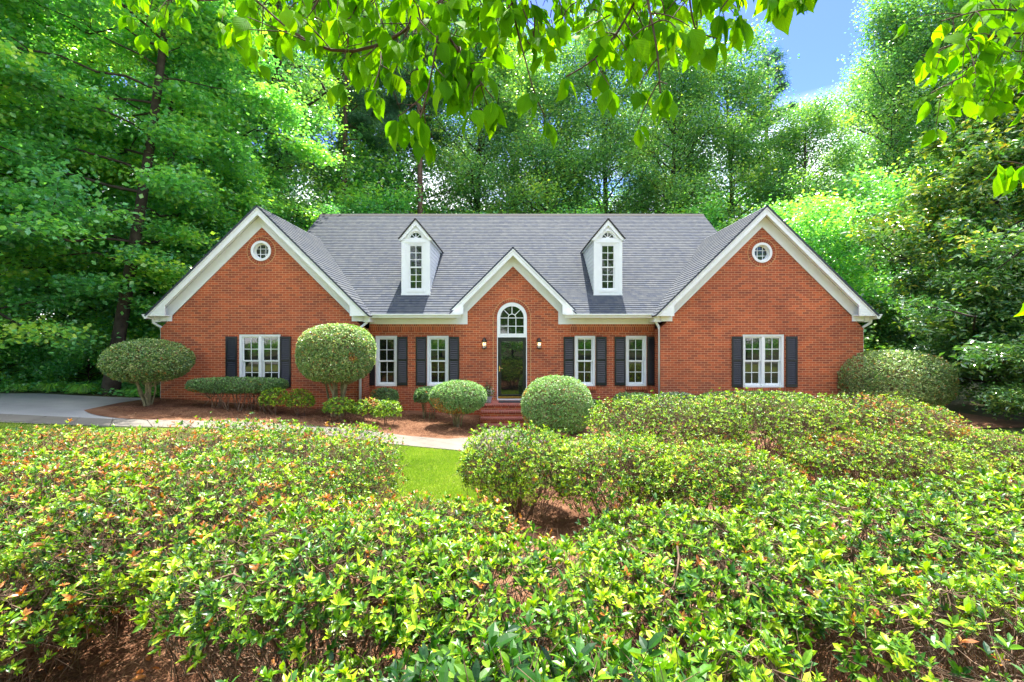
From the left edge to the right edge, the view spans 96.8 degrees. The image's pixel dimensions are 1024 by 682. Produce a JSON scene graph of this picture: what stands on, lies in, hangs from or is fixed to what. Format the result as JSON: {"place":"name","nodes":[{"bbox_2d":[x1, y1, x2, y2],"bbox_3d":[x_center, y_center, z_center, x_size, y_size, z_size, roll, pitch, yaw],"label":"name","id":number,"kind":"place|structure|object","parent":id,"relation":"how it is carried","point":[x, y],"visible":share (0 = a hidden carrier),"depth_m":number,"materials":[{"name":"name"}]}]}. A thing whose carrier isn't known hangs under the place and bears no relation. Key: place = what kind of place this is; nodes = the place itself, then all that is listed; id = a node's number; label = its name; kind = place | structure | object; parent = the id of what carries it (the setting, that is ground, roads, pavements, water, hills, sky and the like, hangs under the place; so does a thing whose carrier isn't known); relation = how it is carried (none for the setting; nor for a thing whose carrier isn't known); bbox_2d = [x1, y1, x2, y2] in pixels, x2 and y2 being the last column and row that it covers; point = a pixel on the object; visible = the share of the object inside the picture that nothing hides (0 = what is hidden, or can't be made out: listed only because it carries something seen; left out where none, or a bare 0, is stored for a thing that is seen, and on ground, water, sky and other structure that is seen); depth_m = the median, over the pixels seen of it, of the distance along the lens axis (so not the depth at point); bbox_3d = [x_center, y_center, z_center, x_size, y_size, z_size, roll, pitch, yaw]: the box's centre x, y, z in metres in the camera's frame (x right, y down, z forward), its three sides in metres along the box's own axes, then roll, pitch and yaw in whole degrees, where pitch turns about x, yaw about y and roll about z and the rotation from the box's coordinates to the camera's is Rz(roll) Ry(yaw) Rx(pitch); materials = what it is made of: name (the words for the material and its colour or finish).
{"place":"outdoors","nodes":[
{"label":"outdoors","id":0,"kind":"place"},
{"bbox_2d":[0,393,140,418],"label":"driveway","id":1,"kind":"structure","parent":0,"point":[42,404],"depth_m":12.52,"materials":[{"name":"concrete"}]},
{"bbox_2d":[0,414,551,450],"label":"path","id":2,"kind":"structure","parent":0,"point":[409,441],"depth_m":10.77,"materials":[{"name":"concrete"}]},
{"bbox_2d":[0,421,990,516],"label":"lawn","id":3,"kind":"structure","parent":0,"point":[577,440],"depth_m":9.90,"materials":[{"name":"green plant"}]},
{"bbox_2d":[41,0,954,333],"label":"sky","id":4,"kind":"structure","parent":0,"point":[820,38],"materials":[{"name":"blue"}]},
{"bbox_2d":[0,360,1023,446],"bbox_3d":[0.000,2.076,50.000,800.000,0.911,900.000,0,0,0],"label":"ground","id":5,"kind":"structure","parent":0,"point":[955,405],"depth_m":14.56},
{"bbox_2d":[0,308,69,386],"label":"shade shrub","id":6,"kind":"object","parent":5,"relation":"on","point":[24,352],"visible":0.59,"depth_m":15.69,"materials":[{"name":"green plant"}]},
{"bbox_2d":[2,15,149,321],"bbox_3d":[-20.591,-9.446,16.315,14.114,22.748,14.016,0,0,0],"label":"shade tree","id":7,"kind":"object","parent":5,"relation":"on","point":[115,81],"visible":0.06,"depth_m":16.54,"materials":[{"name":"green plant"}]},
{"bbox_2d":[23,311,134,384],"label":"shade shrub","id":8,"kind":"object","parent":5,"relation":"on","point":[66,363],"visible":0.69,"depth_m":16.15,"materials":[{"name":"green plant"}]},
{"bbox_2d":[0,370,159,396],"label":"ground ivy","id":9,"kind":"object","parent":5,"relation":"on","point":[85,381],"visible":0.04,"depth_m":14.95,"materials":[{"name":"green plant"}]},
{"bbox_2d":[0,0,175,358],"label":"shade tree","id":10,"kind":"object","parent":5,"relation":"on","point":[35,330],"visible":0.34,"depth_m":14.07,"materials":[{"name":"green plant"}]},
{"bbox_2d":[0,194,176,375],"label":"understory tree","id":11,"kind":"object","parent":5,"relation":"on","point":[106,245],"visible":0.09,"depth_m":17.27,"materials":[{"name":"green plant"}]},
{"bbox_2d":[95,283,165,380],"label":"shade shrub","id":12,"kind":"object","parent":5,"relation":"on","point":[135,331],"visible":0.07,"depth_m":17.72,"materials":[{"name":"green plant"}]},
{"bbox_2d":[96,54,175,294],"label":"poplar tree","id":13,"kind":"object","parent":5,"relation":"on","point":[127,82],"visible":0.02,"depth_m":32.73,"materials":[{"name":"green plant"}]},
{"bbox_2d":[0,0,331,394],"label":"shade tree","id":14,"kind":"object","parent":5,"relation":"on","point":[21,68],"visible":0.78,"depth_m":14.48,"materials":[{"name":"green plant"}]},
{"bbox_2d":[0,0,354,317],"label":"shade tree","id":15,"kind":"object","parent":5,"relation":"on","point":[239,155],"visible":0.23,"depth_m":18.67,"materials":[{"name":"green plant"}]},
{"bbox_2d":[128,201,286,354],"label":"understory tree","id":16,"kind":"object","parent":5,"relation":"on","point":[223,232],"visible":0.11,"depth_m":17.93,"materials":[{"name":"green plant"}]},
{"bbox_2d":[163,175,315,269],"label":"understory tree","id":17,"kind":"object","parent":5,"relation":"on","point":[284,213],"visible":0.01,"depth_m":23.66,"materials":[{"name":"green plant"}]},
{"bbox_2d":[134,2,353,297],"bbox_3d":[-15.202,-9.995,26.088,14.717,23.885,14.820,0,0,27],"label":"shade tree","id":18,"kind":"object","parent":5,"relation":"on","point":[308,213],"visible":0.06,"depth_m":24.99,"materials":[{"name":"green plant"}]},
{"bbox_2d":[191,0,370,229],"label":"forked tree","id":19,"kind":"object","parent":5,"relation":"on","point":[320,94],"visible":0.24,"depth_m":23.87,"materials":[{"name":"green plant"}]},
{"bbox_2d":[85,398,486,438],"bbox_3d":[-6.050,2.132,13.122,10.700,0.682,3.956,0,0,0],"label":"mulch bed","id":20,"kind":"object","parent":5,"relation":"on","point":[101,411],"visible":0.58,"depth_m":12.59,"materials":[{"name":"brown wood"}]},
{"bbox_2d":[96,337,195,405],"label":"clipped bush","id":21,"kind":"object","parent":20,"relation":"on","point":[148,365],"visible":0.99,"depth_m":12.50,"materials":[{"name":"green plant"}]},
{"bbox_2d":[184,376,288,411],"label":"clipped bush","id":22,"kind":"object","parent":20,"relation":"on","point":[236,386],"visible":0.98,"depth_m":13.08,"materials":[{"name":"green plant"}]},
{"bbox_2d":[258,386,290,414],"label":"azalea shrub","id":23,"kind":"object","parent":20,"relation":"on","point":[262,400],"visible":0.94,"depth_m":12.81,"materials":[{"name":"green plant"}]},
{"bbox_2d":[285,388,315,416],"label":"azalea shrub","id":24,"kind":"object","parent":20,"relation":"on","point":[301,400],"visible":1,"depth_m":12.90,"materials":[{"name":"green plant"}]},
{"bbox_2d":[294,323,376,416],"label":"clipped bush","id":25,"kind":"object","parent":20,"relation":"on","point":[324,362],"visible":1,"depth_m":12.69,"materials":[{"name":"green plant"}]},
{"bbox_2d":[322,396,354,421],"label":"azalea shrub","id":26,"kind":"object","parent":20,"relation":"on","point":[329,408],"visible":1,"depth_m":12.34,"materials":[{"name":"green plant"}]},
{"bbox_2d":[352,396,381,422],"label":"azalea shrub","id":27,"kind":"object","parent":20,"relation":"on","point":[368,405],"visible":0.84,"depth_m":12.40,"materials":[{"name":"green plant"}]},
{"bbox_2d":[368,387,398,411],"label":"clipped bush","id":28,"kind":"object","parent":20,"relation":"on","point":[380,394],"visible":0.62,"depth_m":14.07,"materials":[{"name":"green plant"}]},
{"bbox_2d":[373,398,402,425],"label":"azalea shrub","id":29,"kind":"object","parent":20,"relation":"on","point":[396,409],"visible":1,"depth_m":12.17,"materials":[{"name":"green plant"}]},
{"bbox_2d":[413,386,434,418],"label":"clipped bush","id":30,"kind":"object","parent":20,"relation":"on","point":[420,395],"visible":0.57,"depth_m":13.47,"materials":[{"name":"green plant"}]},
{"bbox_2d":[428,379,487,427],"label":"clipped bush","id":31,"kind":"object","parent":20,"relation":"on","point":[465,399],"visible":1,"depth_m":12.27,"materials":[{"name":"green plant"}]},
{"bbox_2d":[276,1,405,220],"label":"poplar tree","id":32,"kind":"object","parent":5,"relation":"on","point":[317,180],"visible":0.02,"depth_m":35.46,"materials":[{"name":"green plant"}]},
{"bbox_2d":[305,13,387,211],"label":"pine tree","id":33,"kind":"object","parent":5,"relation":"on","point":[355,118],"visible":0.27,"depth_m":31.11,"materials":[{"name":"green plant"}]},
{"bbox_2d":[303,170,432,229],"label":"understory tree","id":34,"kind":"object","parent":5,"relation":"on","point":[369,205],"visible":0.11,"depth_m":28.52,"materials":[{"name":"green plant"}]},
{"bbox_2d":[290,122,458,213],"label":"understory tree","id":35,"kind":"object","parent":5,"relation":"on","point":[379,167],"visible":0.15,"depth_m":31.71,"materials":[{"name":"green plant"}]},
{"bbox_2d":[296,0,497,212],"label":"poplar tree","id":36,"kind":"object","parent":5,"relation":"on","point":[407,65],"visible":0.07,"depth_m":33.79,"materials":[{"name":"green plant"}]},
{"bbox_2d":[371,0,469,213],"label":"pine tree","id":37,"kind":"object","parent":5,"relation":"on","point":[392,109],"visible":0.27,"depth_m":30.89,"materials":[{"name":"green plant"}]},
{"bbox_2d":[397,190,488,213],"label":"understory tree","id":38,"kind":"object","parent":5,"relation":"on","point":[455,208],"visible":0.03,"depth_m":34.08,"materials":[{"name":"green plant"}]},
{"bbox_2d":[396,0,545,213],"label":"poplar tree","id":39,"kind":"object","parent":5,"relation":"on","point":[479,167],"visible":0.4,"depth_m":32.06,"materials":[{"name":"green plant"}]},
{"bbox_2d":[431,23,575,213],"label":"poplar tree","id":40,"kind":"object","parent":5,"relation":"on","point":[531,53],"visible":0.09,"depth_m":40.51,"materials":[{"name":"green plant"}]},
{"bbox_2d":[479,400,543,428],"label":"front steps","id":41,"kind":"structure","parent":5,"relation":"on","point":[495,413],"depth_m":13.68,"materials":[{"name":"brick"}]},
{"bbox_2d":[142,205,881,415],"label":"brick house","id":42,"kind":"structure","parent":5,"relation":"on","point":[766,298],"depth_m":14.84,"materials":[{"name":"brick"}]},
{"bbox_2d":[239,334,280,384],"bbox_3d":[-7.960,0.627,14.435,1.314,1.677,0.170,0,0,0],"label":"window","id":43,"kind":"structure","parent":42,"relation":"in","point":[259,354],"depth_m":14.44,"materials":[{"name":"white paint"}]},
{"bbox_2d":[247,237,275,264],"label":"round window","id":44,"kind":"structure","parent":42,"relation":"in","point":[260,250],"depth_m":14.34,"materials":[{"name":"white paint"}]},
{"bbox_2d":[374,336,397,389],"bbox_3d":[-4.135,0.709,15.015,0.754,1.762,0.270,0,0,0],"label":"window","id":45,"kind":"structure","parent":42,"relation":"in","point":[386,353],"depth_m":15.04,"materials":[{"name":"white paint"}]},
{"bbox_2d":[427,336,448,386],"bbox_3d":[-2.443,0.709,15.015,0.754,1.762,0.270,0,0,0],"label":"window","id":46,"kind":"structure","parent":42,"relation":"in","point":[437,346],"depth_m":15.04,"materials":[{"name":"white paint"}]},
{"bbox_2d":[497,302,526,337],"bbox_3d":[0.000,-0.700,15.030,0.980,1.200,0.160,0,0,0],"label":"transom window","id":47,"kind":"structure","parent":42,"relation":"in","point":[511,317],"depth_m":15.00,"materials":[{"name":"white paint"}]},
{"bbox_2d":[498,338,525,397],"bbox_3d":[0.000,0.890,14.945,0.930,2.000,0.120,0,0,0],"label":"storm door","id":48,"kind":"structure","parent":42,"relation":"in","point":[511,351],"depth_m":14.99,"materials":[{"name":"black paint"}]},
{"bbox_2d":[575,336,595,389],"bbox_3d":[2.400,0.709,15.015,0.724,1.762,0.270,0,0,0],"label":"window","id":49,"kind":"structure","parent":42,"relation":"in","point":[584,345],"depth_m":15.04,"materials":[{"name":"white paint"}]},
{"bbox_2d":[625,336,647,389],"bbox_3d":[4.083,0.709,15.015,0.724,1.762,0.270,0,0,0],"label":"window","id":50,"kind":"structure","parent":42,"relation":"in","point":[635,345],"depth_m":15.04,"materials":[{"name":"white paint"}]},
{"bbox_2d":[747,238,775,266],"bbox_3d":[7.880,-2.785,14.415,0.908,0.908,0.190,0,0,0],"label":"round window","id":51,"kind":"structure","parent":42,"relation":"in","point":[765,250],"depth_m":14.34,"materials":[{"name":"white paint"}]},
{"bbox_2d":[742,334,785,390],"bbox_3d":[7.935,0.679,14.415,1.354,1.782,0.270,0,0,0],"label":"window","id":52,"kind":"structure","parent":42,"relation":"in","point":[763,354],"depth_m":14.44,"materials":[{"name":"white paint"}]},
{"bbox_2d":[0,432,1023,681],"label":"mulch bed","id":53,"kind":"object","parent":5,"relation":"on","point":[568,518],"visible":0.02,"depth_m":3.23,"materials":[{"name":"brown wood"}]},
{"bbox_2d":[0,538,132,681],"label":"azalea shrub","id":54,"kind":"object","parent":53,"relation":"on","point":[58,628],"visible":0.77,"depth_m":2.75,"materials":[{"name":"green plant"}]},
{"bbox_2d":[0,418,170,537],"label":"azalea shrub","id":55,"kind":"object","parent":53,"relation":"on","point":[21,441],"visible":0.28,"depth_m":5.96,"materials":[{"name":"green plant"}]},
{"bbox_2d":[0,440,182,613],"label":"azalea shrub","id":56,"kind":"object","parent":53,"relation":"on","point":[14,493],"visible":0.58,"depth_m":3.79,"materials":[{"name":"green plant"}]},
{"bbox_2d":[0,445,351,645],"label":"azalea shrub","id":57,"kind":"object","parent":53,"relation":"on","point":[151,535],"visible":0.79,"depth_m":3.23,"materials":[{"name":"green plant"}]},
{"bbox_2d":[38,411,321,530],"bbox_3d":[-3.972,1.720,5.839,2.888,1.518,2.618,0,0,0],"label":"azalea shrub","id":58,"kind":"object","parent":53,"relation":"on","point":[186,442],"visible":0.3,"depth_m":5.68,"materials":[{"name":"green plant"}]},
{"bbox_2d":[159,419,409,543],"bbox_3d":[-2.436,1.695,5.310,2.461,1.455,2.667,0,0,0],"label":"azalea shrub","id":59,"kind":"object","parent":53,"relation":"on","point":[366,463],"visible":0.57,"depth_m":5.18,"materials":[{"name":"green plant"}]},
{"bbox_2d":[127,489,477,681],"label":"azalea shrub","id":60,"kind":"object","parent":53,"relation":"on","point":[334,619],"visible":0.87,"depth_m":2.38,"materials":[{"name":"green plant"}]},
{"bbox_2d":[213,629,433,681],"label":"azalea shrub","id":61,"kind":"object","parent":53,"relation":"on","point":[349,674],"visible":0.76,"depth_m":2.00,"materials":[{"name":"green plant"}]},
{"bbox_2d":[336,488,524,600],"bbox_3d":[-0.692,1.772,3.840,1.610,1.002,1.084,0,0,0],"label":"azalea shrub","id":62,"kind":"object","parent":53,"relation":"on","point":[498,520],"visible":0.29,"depth_m":3.87,"materials":[{"name":"green plant"}]},
{"bbox_2d":[366,520,638,681],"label":"azalea shrub","id":63,"kind":"object","parent":53,"relation":"on","point":[408,633],"visible":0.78,"depth_m":2.24,"materials":[{"name":"green plant"}]},
{"bbox_2d":[1,534,1018,681],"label":"fallen leaves","id":64,"kind":"object","parent":53,"relation":"on","point":[139,671],"visible":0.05,"depth_m":3.05,"materials":[{"name":"brown plant"}]},
{"bbox_2d":[2,398,1023,681],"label":"pine straw","id":65,"kind":"object","parent":53,"relation":"on","point":[240,414],"visible":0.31,"depth_m":4.15,"materials":[{"name":"brown plant"}]},
{"bbox_2d":[456,420,579,523],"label":"azalea shrub","id":66,"kind":"object","parent":53,"relation":"on","point":[491,461],"visible":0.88,"depth_m":6.11,"materials":[{"name":"green plant"}]},
{"bbox_2d":[360,582,714,681],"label":"azalea shrub","id":67,"kind":"object","parent":53,"relation":"on","point":[573,661],"visible":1,"depth_m":1.44,"materials":[{"name":"green plant"}]},
{"bbox_2d":[549,427,687,535],"bbox_3d":[1.399,1.858,5.953,1.818,1.373,1.721,0,0,0],"label":"azalea shrub","id":68,"kind":"object","parent":53,"relation":"on","point":[635,481],"visible":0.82,"depth_m":5.61,"materials":[{"name":"green plant"}]},
{"bbox_2d":[570,491,872,681],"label":"azalea shrub","id":69,"kind":"object","parent":53,"relation":"on","point":[767,585],"visible":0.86,"depth_m":2.63,"materials":[{"name":"green plant"}]},
{"bbox_2d":[644,435,808,541],"bbox_3d":[2.529,1.819,5.436,1.909,1.295,1.502,0,0,0],"label":"azalea shrub","id":70,"kind":"object","parent":53,"relation":"on","point":[725,492],"visible":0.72,"depth_m":5.18,"materials":[{"name":"green plant"}]},
{"bbox_2d":[627,603,836,681],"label":"azalea shrub","id":71,"kind":"object","parent":53,"relation":"on","point":[723,651],"visible":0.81,"depth_m":1.70,"materials":[{"name":"green plant"}]},
{"bbox_2d":[673,387,864,463],"bbox_3d":[4.979,1.705,9.116,3.167,1.584,2.858,0,0,0],"label":"azalea shrub","id":72,"kind":"object","parent":53,"relation":"on","point":[756,414],"visible":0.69,"depth_m":8.49,"materials":[{"name":"green plant"}]},
{"bbox_2d":[774,390,976,462],"bbox_3d":[6.912,1.717,8.868,3.270,1.517,2.792,0,0,0],"label":"azalea shrub","id":73,"kind":"object","parent":53,"relation":"on","point":[873,422],"visible":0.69,"depth_m":8.28,"materials":[{"name":"green plant"}]},
{"bbox_2d":[741,466,1023,675],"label":"azalea shrub","id":74,"kind":"object","parent":53,"relation":"on","point":[954,525],"visible":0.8,"depth_m":3.15,"materials":[{"name":"green plant"}]},
{"bbox_2d":[776,429,1005,496],"bbox_3d":[5.931,1.990,7.347,3.221,1.072,1.752,0,0,0],"label":"azalea shrub","id":75,"kind":"object","parent":53,"relation":"on","point":[836,462],"visible":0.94,"depth_m":7.07,"materials":[{"name":"green plant"}]},
{"bbox_2d":[815,552,1023,681],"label":"azalea shrub","id":76,"kind":"object","parent":53,"relation":"on","point":[900,653],"visible":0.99,"depth_m":2.07,"materials":[{"name":"green plant"}]},
{"bbox_2d":[876,465,1023,611],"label":"azalea shrub","id":77,"kind":"object","parent":53,"relation":"on","point":[1013,503],"visible":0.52,"depth_m":3.97,"materials":[{"name":"green plant"}]},
{"bbox_2d":[891,425,1023,483],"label":"azalea shrub","id":78,"kind":"object","parent":53,"relation":"on","point":[995,448],"visible":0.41,"depth_m":7.51,"materials":[{"name":"green plant"}]},
{"bbox_2d":[469,37,648,213],"bbox_3d":[2.697,-9.640,33.789,14.350,24.848,13.699,0,0,1],"label":"poplar tree","id":79,"kind":"object","parent":5,"relation":"on","point":[541,153],"visible":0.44,"depth_m":31.99,"materials":[{"name":"green plant"}]},
{"bbox_2d":[111,0,1023,324],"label":"dogwood tree","id":80,"kind":"object","parent":5,"relation":"on","point":[461,78],"visible":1,"depth_m":1.24,"materials":[{"name":"green plant"}]},
{"bbox_2d":[527,0,690,213],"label":"poplar tree","id":81,"kind":"object","parent":5,"relation":"on","point":[606,122],"visible":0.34,"depth_m":32.40,"materials":[{"name":"green plant"}]},
{"bbox_2d":[583,390,751,463],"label":"azalea shrub","id":82,"kind":"object","parent":5,"relation":"on","point":[677,422],"visible":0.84,"depth_m":8.49,"materials":[{"name":"green plant"}]},
{"bbox_2d":[608,77,726,213],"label":"poplar tree","id":83,"kind":"object","parent":5,"relation":"on","point":[649,147],"visible":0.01,"depth_m":42.22,"materials":[{"name":"green plant"}]},
{"bbox_2d":[590,3,758,229],"bbox_3d":[11.245,-10.939,32.636,11.577,26.960,11.426,0,0,-26],"label":"poplar tree","id":84,"kind":"object","parent":5,"relation":"on","point":[670,74],"visible":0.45,"depth_m":30.99,"materials":[{"name":"green plant"}]},
{"bbox_2d":[628,189,743,230],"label":"understory tree","id":85,"kind":"object","parent":5,"relation":"on","point":[711,212],"visible":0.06,"depth_m":27.70,"materials":[{"name":"green plant"}]},
{"bbox_2d":[641,19,837,231],"bbox_3d":[16.295,-10.215,33.799,14.760,25.558,14.091,0,0,0],"label":"poplar tree","id":86,"kind":"object","parent":5,"relation":"on","point":[750,82],"visible":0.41,"depth_m":32.02,"materials":[{"name":"green plant"}]},
{"bbox_2d":[727,43,810,196],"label":"pine tree","id":87,"kind":"object","parent":5,"relation":"on","point":[778,72],"visible":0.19,"depth_m":38.12,"materials":[{"name":"green plant"}]},
{"bbox_2d":[545,410,1023,436],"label":"mulch bed","id":88,"kind":"object","parent":5,"relation":"on","point":[980,421],"visible":0.06,"depth_m":12.43,"materials":[{"name":"brown wood"}]},
{"bbox_2d":[520,375,593,433],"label":"clipped bush","id":89,"kind":"object","parent":88,"relation":"on","point":[569,409],"visible":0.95,"depth_m":11.94,"materials":[{"name":"green plant"}]},
{"bbox_2d":[611,391,654,415],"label":"clipped bush","id":90,"kind":"object","parent":88,"relation":"on","point":[621,394],"visible":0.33,"depth_m":13.38,"materials":[{"name":"green plant"}]},
{"bbox_2d":[696,390,816,420],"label":"clipped bush","id":91,"kind":"object","parent":88,"relation":"on","point":[724,393],"visible":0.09,"depth_m":13.43,"materials":[{"name":"green plant"}]},
{"bbox_2d":[837,349,960,411],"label":"clipped bush","id":92,"kind":"object","parent":88,"relation":"on","point":[926,391],"visible":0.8,"depth_m":13.16,"materials":[{"name":"green plant"}]},
{"bbox_2d":[735,80,881,269],"bbox_3d":[18.379,-6.756,28.950,10.177,18.459,10.660,0,0,-31],"label":"poplar tree","id":93,"kind":"object","parent":5,"relation":"on","point":[822,125],"visible":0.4,"depth_m":28.16,"materials":[{"name":"green plant"}]},
{"bbox_2d":[731,178,904,384],"bbox_3d":[16.194,-2.965,25.060,8.692,11.218,10.613,0,0,-12],"label":"understory tree","id":94,"kind":"object","parent":5,"relation":"on","point":[780,209],"visible":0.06,"depth_m":23.50,"materials":[{"name":"green plant"}]},
{"bbox_2d":[780,186,916,377],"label":"understory tree","id":95,"kind":"object","parent":5,"relation":"on","point":[835,229],"visible":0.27,"depth_m":19.51,"materials":[{"name":"green plant"}]},
{"bbox_2d":[809,49,927,303],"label":"poplar tree","id":96,"kind":"object","parent":5,"relation":"on","point":[847,86],"visible":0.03,"depth_m":44.36,"materials":[{"name":"green plant"}]},
{"bbox_2d":[791,0,978,305],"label":"poplar tree","id":97,"kind":"object","parent":5,"relation":"on","point":[885,36],"visible":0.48,"depth_m":32.31,"materials":[{"name":"green plant"}]},
{"bbox_2d":[818,153,1004,379],"bbox_3d":[20.335,-3.541,25.256,11.792,12.464,9.658,0,0,-20],"label":"understory tree","id":98,"kind":"object","parent":5,"relation":"on","point":[887,194],"visible":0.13,"depth_m":23.84,"materials":[{"name":"green plant"}]},
{"bbox_2d":[840,62,1023,404],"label":"magnolia tree","id":99,"kind":"object","parent":5,"relation":"on","point":[971,148],"visible":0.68,"depth_m":15.09,"materials":[{"name":"green plant"}]},
{"bbox_2d":[857,0,1023,277],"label":"poplar tree","id":100,"kind":"object","parent":5,"relation":"on","point":[970,62],"visible":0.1,"depth_m":31.23,"materials":[{"name":"green plant"}]},
{"bbox_2d":[872,238,1023,412],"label":"magnolia tree","id":101,"kind":"object","parent":5,"relation":"on","point":[1010,296],"visible":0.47,"depth_m":14.02,"materials":[{"name":"green plant"}]},
{"bbox_2d":[972,329,1023,419],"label":"shrub","id":102,"kind":"object","parent":5,"relation":"on","point":[1014,404],"visible":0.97,"depth_m":11.80,"materials":[{"name":"green plant"}]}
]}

